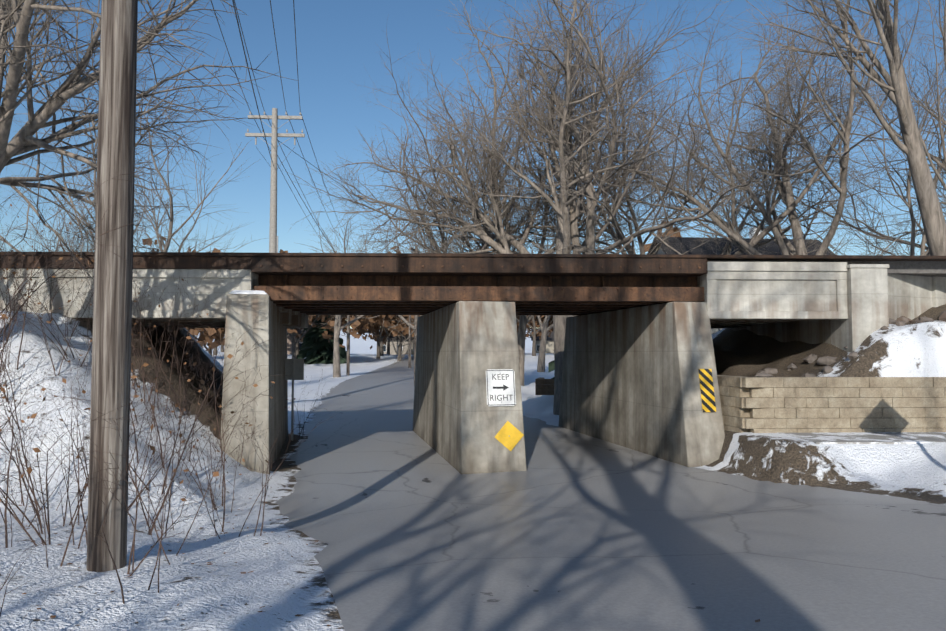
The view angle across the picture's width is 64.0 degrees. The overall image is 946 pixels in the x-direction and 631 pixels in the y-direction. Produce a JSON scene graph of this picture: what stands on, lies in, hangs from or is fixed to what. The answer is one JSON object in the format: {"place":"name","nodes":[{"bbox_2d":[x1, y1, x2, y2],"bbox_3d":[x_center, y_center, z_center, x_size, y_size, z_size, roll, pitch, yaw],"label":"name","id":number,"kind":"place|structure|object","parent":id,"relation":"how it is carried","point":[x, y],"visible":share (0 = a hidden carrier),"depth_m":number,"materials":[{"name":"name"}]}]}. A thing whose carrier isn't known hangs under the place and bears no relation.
{"place":"outdoors","nodes":[
{"label":"outdoors","id":0,"kind":"place"},
{"bbox_2d":[0,304,945,630],"bbox_3d":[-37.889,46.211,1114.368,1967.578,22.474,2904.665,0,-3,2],"label":"terrain","id":1,"kind":"structure","parent":0,"point":[222,592],"depth_m":12.12,"materials":[{"name":"white snow"}]},
{"bbox_2d":[0,42,181,251],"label":"tree","id":2,"kind":"object","parent":1,"relation":"on","point":[65,223],"visible":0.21,"depth_m":29.26,"materials":[{"name":"brown plant"}]},
{"bbox_2d":[86,0,137,571],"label":"utility pole","id":3,"kind":"object","parent":1,"relation":"on","point":[111,342],"visible":0.75,"depth_m":6.31,"materials":[{"name":"brown wood"}]},
{"bbox_2d":[0,84,264,251],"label":"tree","id":4,"kind":"object","parent":1,"relation":"on","point":[165,246],"visible":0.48,"depth_m":36.69,"materials":[{"name":"brown plant"}]},
{"bbox_2d":[0,0,297,312],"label":"tree","id":5,"kind":"object","parent":1,"relation":"on","point":[18,14],"visible":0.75,"depth_m":11.65,"materials":[{"name":"brown plant"}]},
{"bbox_2d":[142,237,215,343],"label":"tree foliage","id":6,"kind":"object","parent":1,"relation":"on","point":[145,241],"depth_m":95.27,"materials":[{"name":"brown plant"}]},
{"bbox_2d":[189,248,224,355],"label":"tree foliage","id":7,"kind":"object","parent":1,"relation":"on","point":[218,333],"depth_m":67.05,"materials":[{"name":"brown plant"}]},
{"bbox_2d":[220,290,287,473],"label":"pier","id":8,"kind":"structure","parent":1,"relation":"on","point":[254,312],"depth_m":15.46,"materials":[{"name":"concrete"}]},
{"bbox_2d":[245,108,304,252],"bbox_3d":[-8.804,-2.381,33.315,2.601,13.600,0.489,0,-3,2],"label":"utility pole","id":9,"kind":"object","parent":1,"relation":"on","point":[273,236],"visible":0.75,"depth_m":33.40,"materials":[{"name":"grey"}]},
{"bbox_2d":[210,0,447,252],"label":"power line wires","id":10,"kind":"object","parent":9,"relation":"attached to","point":[234,5],"visible":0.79,"depth_m":27.74,"materials":[{"name":"grey metal"}]},
{"bbox_2d":[285,357,303,440],"bbox_3d":[-5.103,2.551,21.412,0.600,2.750,0.052,0,-3,-8],"label":"sign back","id":11,"kind":"object","parent":1,"relation":"on","point":[294,368],"visible":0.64,"depth_m":21.47,"materials":[{"name":"metal"}]},
{"bbox_2d":[287,328,305,354],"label":"house","id":12,"kind":"structure","parent":1,"relation":"on","point":[289,347],"depth_m":126.87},
{"bbox_2d":[294,317,346,358],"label":"leafy tree","id":13,"kind":"object","parent":1,"relation":"on","point":[297,346],"depth_m":98.03,"materials":[{"name":"brown plant"}]},
{"bbox_2d":[297,315,346,363],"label":"spruce","id":14,"kind":"object","parent":1,"relation":"on","point":[316,347],"depth_m":88.88,"materials":[{"name":"green plant"}]},
{"bbox_2d":[287,252,360,358],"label":"tree foliage","id":15,"kind":"object","parent":1,"relation":"on","point":[331,323],"depth_m":85.94,"materials":[{"name":"brown plant"}]},
{"bbox_2d":[309,208,377,376],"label":"tree","id":16,"kind":"object","parent":1,"relation":"on","point":[338,327],"visible":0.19,"depth_m":59.95,"materials":[{"name":"brown plant"}]},
{"bbox_2d":[346,315,349,375],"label":"utility pole","id":17,"kind":"object","parent":1,"relation":"on","point":[348,351],"visible":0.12,"depth_m":62.00,"materials":[{"name":"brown wood"}]},
{"bbox_2d":[346,315,390,355],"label":"tree foliage","id":18,"kind":"object","parent":1,"relation":"on","point":[352,331],"depth_m":125.01,"materials":[{"name":"brown plant"}]},
{"bbox_2d":[345,315,406,358],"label":"tree foliage","id":19,"kind":"object","parent":1,"relation":"on","point":[377,328],"depth_m":104.42,"materials":[{"name":"brown plant"}]},
{"bbox_2d":[356,247,418,360],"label":"tree foliage","id":20,"kind":"object","parent":1,"relation":"on","point":[379,320],"depth_m":96.22,"materials":[{"name":"brown plant"}]},
{"bbox_2d":[310,196,479,329],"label":"tree","id":21,"kind":"object","parent":1,"relation":"on","point":[405,321],"visible":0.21,"depth_m":53.10,"materials":[{"name":"brown plant"}]},
{"bbox_2d":[383,335,413,354],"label":"house","id":22,"kind":"structure","parent":1,"relation":"on","point":[394,348],"depth_m":146.88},
{"bbox_2d":[387,334,413,354],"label":"leafy tree","id":23,"kind":"object","parent":1,"relation":"on","point":[388,347],"depth_m":140.02,"materials":[{"name":"brown plant"}]},
{"bbox_2d":[408,315,410,367],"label":"utility pole","id":24,"kind":"object","parent":1,"relation":"on","point":[409,361],"visible":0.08,"depth_m":77.90,"materials":[{"name":"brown wood"}]},
{"bbox_2d":[409,246,419,383],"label":"tree","id":25,"kind":"object","parent":1,"relation":"on","point":[415,326],"visible":0.17,"depth_m":47.85,"materials":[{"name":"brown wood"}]},
{"bbox_2d":[298,0,589,365],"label":"oak tree","id":26,"kind":"object","parent":1,"relation":"on","point":[506,229],"visible":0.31,"depth_m":34.07,"materials":[{"name":"brown plant"}]},
{"bbox_2d":[0,161,922,615],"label":"brush thicket","id":27,"kind":"object","parent":1,"relation":"on","point":[168,493],"visible":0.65,"depth_m":9.14,"materials":[{"name":"brown plant"}]},
{"bbox_2d":[412,301,526,473],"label":"pier","id":28,"kind":"structure","parent":1,"relation":"on","point":[462,347],"depth_m":15.84,"materials":[{"name":"concrete"}]},
{"bbox_2d":[486,369,515,405],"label":"keep right sign","id":29,"kind":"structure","parent":28,"relation":"attached to","point":[500,387],"depth_m":15.57,"materials":[{"name":"white metal"}]},
{"bbox_2d":[495,421,523,450],"bbox_3d":[0.735,2.447,15.369,0.612,0.611,0.114,0,-3,-1],"label":"yellow diamond sign","id":30,"kind":"object","parent":28,"relation":"attached to","point":[509,436],"visible":0.95,"depth_m":15.37,"materials":[{"name":"metal"}]},
{"bbox_2d":[0,164,942,625],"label":"dry leaves","id":31,"kind":"object","parent":1,"relation":"on","point":[36,450],"visible":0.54,"depth_m":8.91,"materials":[{"name":"brown plant"}]},
{"bbox_2d":[0,251,945,351],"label":"bridge deck","id":32,"kind":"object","parent":1,"relation":"on","point":[840,305],"visible":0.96,"depth_m":16.15,"materials":[{"name":"orange metal"}]},
{"bbox_2d":[707,260,945,276],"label":"bridge ballast bed","id":33,"kind":"object","parent":32,"relation":"on","point":[928,268],"depth_m":16.65,"materials":[{"name":"grey gravel"}]},
{"bbox_2d":[517,316,536,338],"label":"tree foliage","id":34,"kind":"object","parent":1,"relation":"on","point":[528,327],"depth_m":144.75,"materials":[{"name":"brown plant"}]},
{"bbox_2d":[516,247,552,355],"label":"leafy tree","id":35,"kind":"object","parent":1,"relation":"on","point":[535,332],"depth_m":105.54,"materials":[{"name":"brown plant"}]},
{"bbox_2d":[280,0,790,414],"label":"oak tree","id":36,"kind":"object","parent":1,"relation":"on","point":[570,207],"visible":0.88,"depth_m":28.29,"materials":[{"name":"brown plant"}]},
{"bbox_2d":[379,86,697,385],"bbox_3d":[4.488,-4.473,37.453,17.476,16.408,10.920,1,-3,-28],"label":"tree","id":37,"kind":"object","parent":1,"relation":"on","point":[524,320],"visible":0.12,"depth_m":36.25,"materials":[{"name":"brown plant"}]},
{"bbox_2d":[531,328,553,352],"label":"house","id":38,"kind":"structure","parent":1,"relation":"on","point":[550,344],"depth_m":156.10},
{"bbox_2d":[535,377,553,394],"bbox_3d":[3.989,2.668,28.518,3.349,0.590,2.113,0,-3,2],"label":"sign","id":39,"kind":"object","parent":1,"relation":"on","point":[543,386],"visible":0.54,"depth_m":27.86,"materials":[{"name":"black metal"}]},
{"bbox_2d":[511,194,610,371],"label":"tree","id":40,"kind":"object","parent":1,"relation":"on","point":[544,328],"visible":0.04,"depth_m":57.54,"materials":[{"name":"brown plant"}]},
{"bbox_2d":[548,232,598,378],"bbox_3d":[6.331,-0.358,39.703,5.075,9.809,4.809,0,-3,2],"label":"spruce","id":41,"kind":"object","parent":1,"relation":"on","point":[551,365],"depth_m":39.61,"materials":[{"name":"green plant"}]},
{"bbox_2d":[558,302,724,466],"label":"pier","id":42,"kind":"structure","parent":1,"relation":"on","point":[630,378],"depth_m":17.36,"materials":[{"name":"concrete"}]},
{"bbox_2d":[698,369,715,411],"bbox_3d":[4.855,1.551,15.687,0.300,0.884,0.180,1,-3,-11],"label":"hazard marker sign","id":43,"kind":"object","parent":42,"relation":"attached to","point":[707,390],"visible":0.86,"depth_m":15.68,"materials":[{"name":"black"}]},
{"bbox_2d":[644,221,710,251],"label":"tree foliage","id":44,"kind":"object","parent":1,"relation":"on","point":[648,247],"depth_m":73.50,"materials":[{"name":"brown plant"}]},
{"bbox_2d":[493,0,945,255],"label":"oak tree","id":45,"kind":"object","parent":1,"relation":"on","point":[779,240],"visible":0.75,"depth_m":30.31,"materials":[{"name":"brown plant"}]},
{"bbox_2d":[496,0,942,323],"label":"oak tree","id":46,"kind":"object","parent":1,"relation":"on","point":[754,241],"visible":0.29,"depth_m":31.57,"materials":[{"name":"brown plant"}]},
{"bbox_2d":[647,227,832,333],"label":"house","id":47,"kind":"structure","parent":1,"relation":"on","point":[689,241],"depth_m":42.65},
{"bbox_2d":[696,0,945,255],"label":"leaning tree","id":48,"kind":"object","parent":1,"relation":"on","point":[895,91],"visible":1,"depth_m":18.84,"materials":[{"name":"brown plant"}]},
{"bbox_2d":[717,375,945,432],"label":"retaining wall blocks","id":49,"kind":"structure","parent":1,"relation":"on","point":[812,404],"depth_m":15.20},
{"bbox_2d":[748,29,945,255],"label":"tree","id":50,"kind":"object","parent":1,"relation":"on","point":[883,237],"visible":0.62,"depth_m":31.53,"materials":[{"name":"brown plant"}]},
{"bbox_2d":[755,310,945,376],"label":"slope rocks","id":51,"kind":"object","parent":1,"relation":"on","point":[829,360],"visible":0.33,"depth_m":16.30,"materials":[{"name":"stone"}]},
{"bbox_2d":[788,0,945,190],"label":"tree","id":52,"kind":"object","parent":1,"relation":"on","point":[939,117],"visible":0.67,"depth_m":24.59,"materials":[{"name":"brown plant"}]},
{"bbox_2d":[844,2,945,165],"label":"tree","id":53,"kind":"object","parent":1,"relation":"on","point":[920,76],"visible":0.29,"depth_m":27.94,"materials":[{"name":"brown plant"}]},
{"bbox_2d":[887,274,945,319],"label":"wing wall","id":54,"kind":"structure","parent":1,"relation":"on","point":[911,297],"depth_m":17.08,"materials":[{"name":"concrete"}]},
{"bbox_2d":[0,0,945,327],"label":"sky","id":55,"kind":"structure","parent":0,"point":[338,42],"materials":[{"name":"blue"}]},
{"bbox_2d":[276,356,945,630],"bbox_3d":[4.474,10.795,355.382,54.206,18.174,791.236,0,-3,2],"label":"road","id":56,"kind":"structure","parent":0,"point":[569,530],"depth_m":8.07,"materials":[{"name":"asphalt"}]},
{"bbox_2d":[779,432,945,443],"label":"snow","id":57,"kind":"structure","parent":0,"point":[870,437],"depth_m":14.20,"materials":[{"name":"white snow"}]}
]}

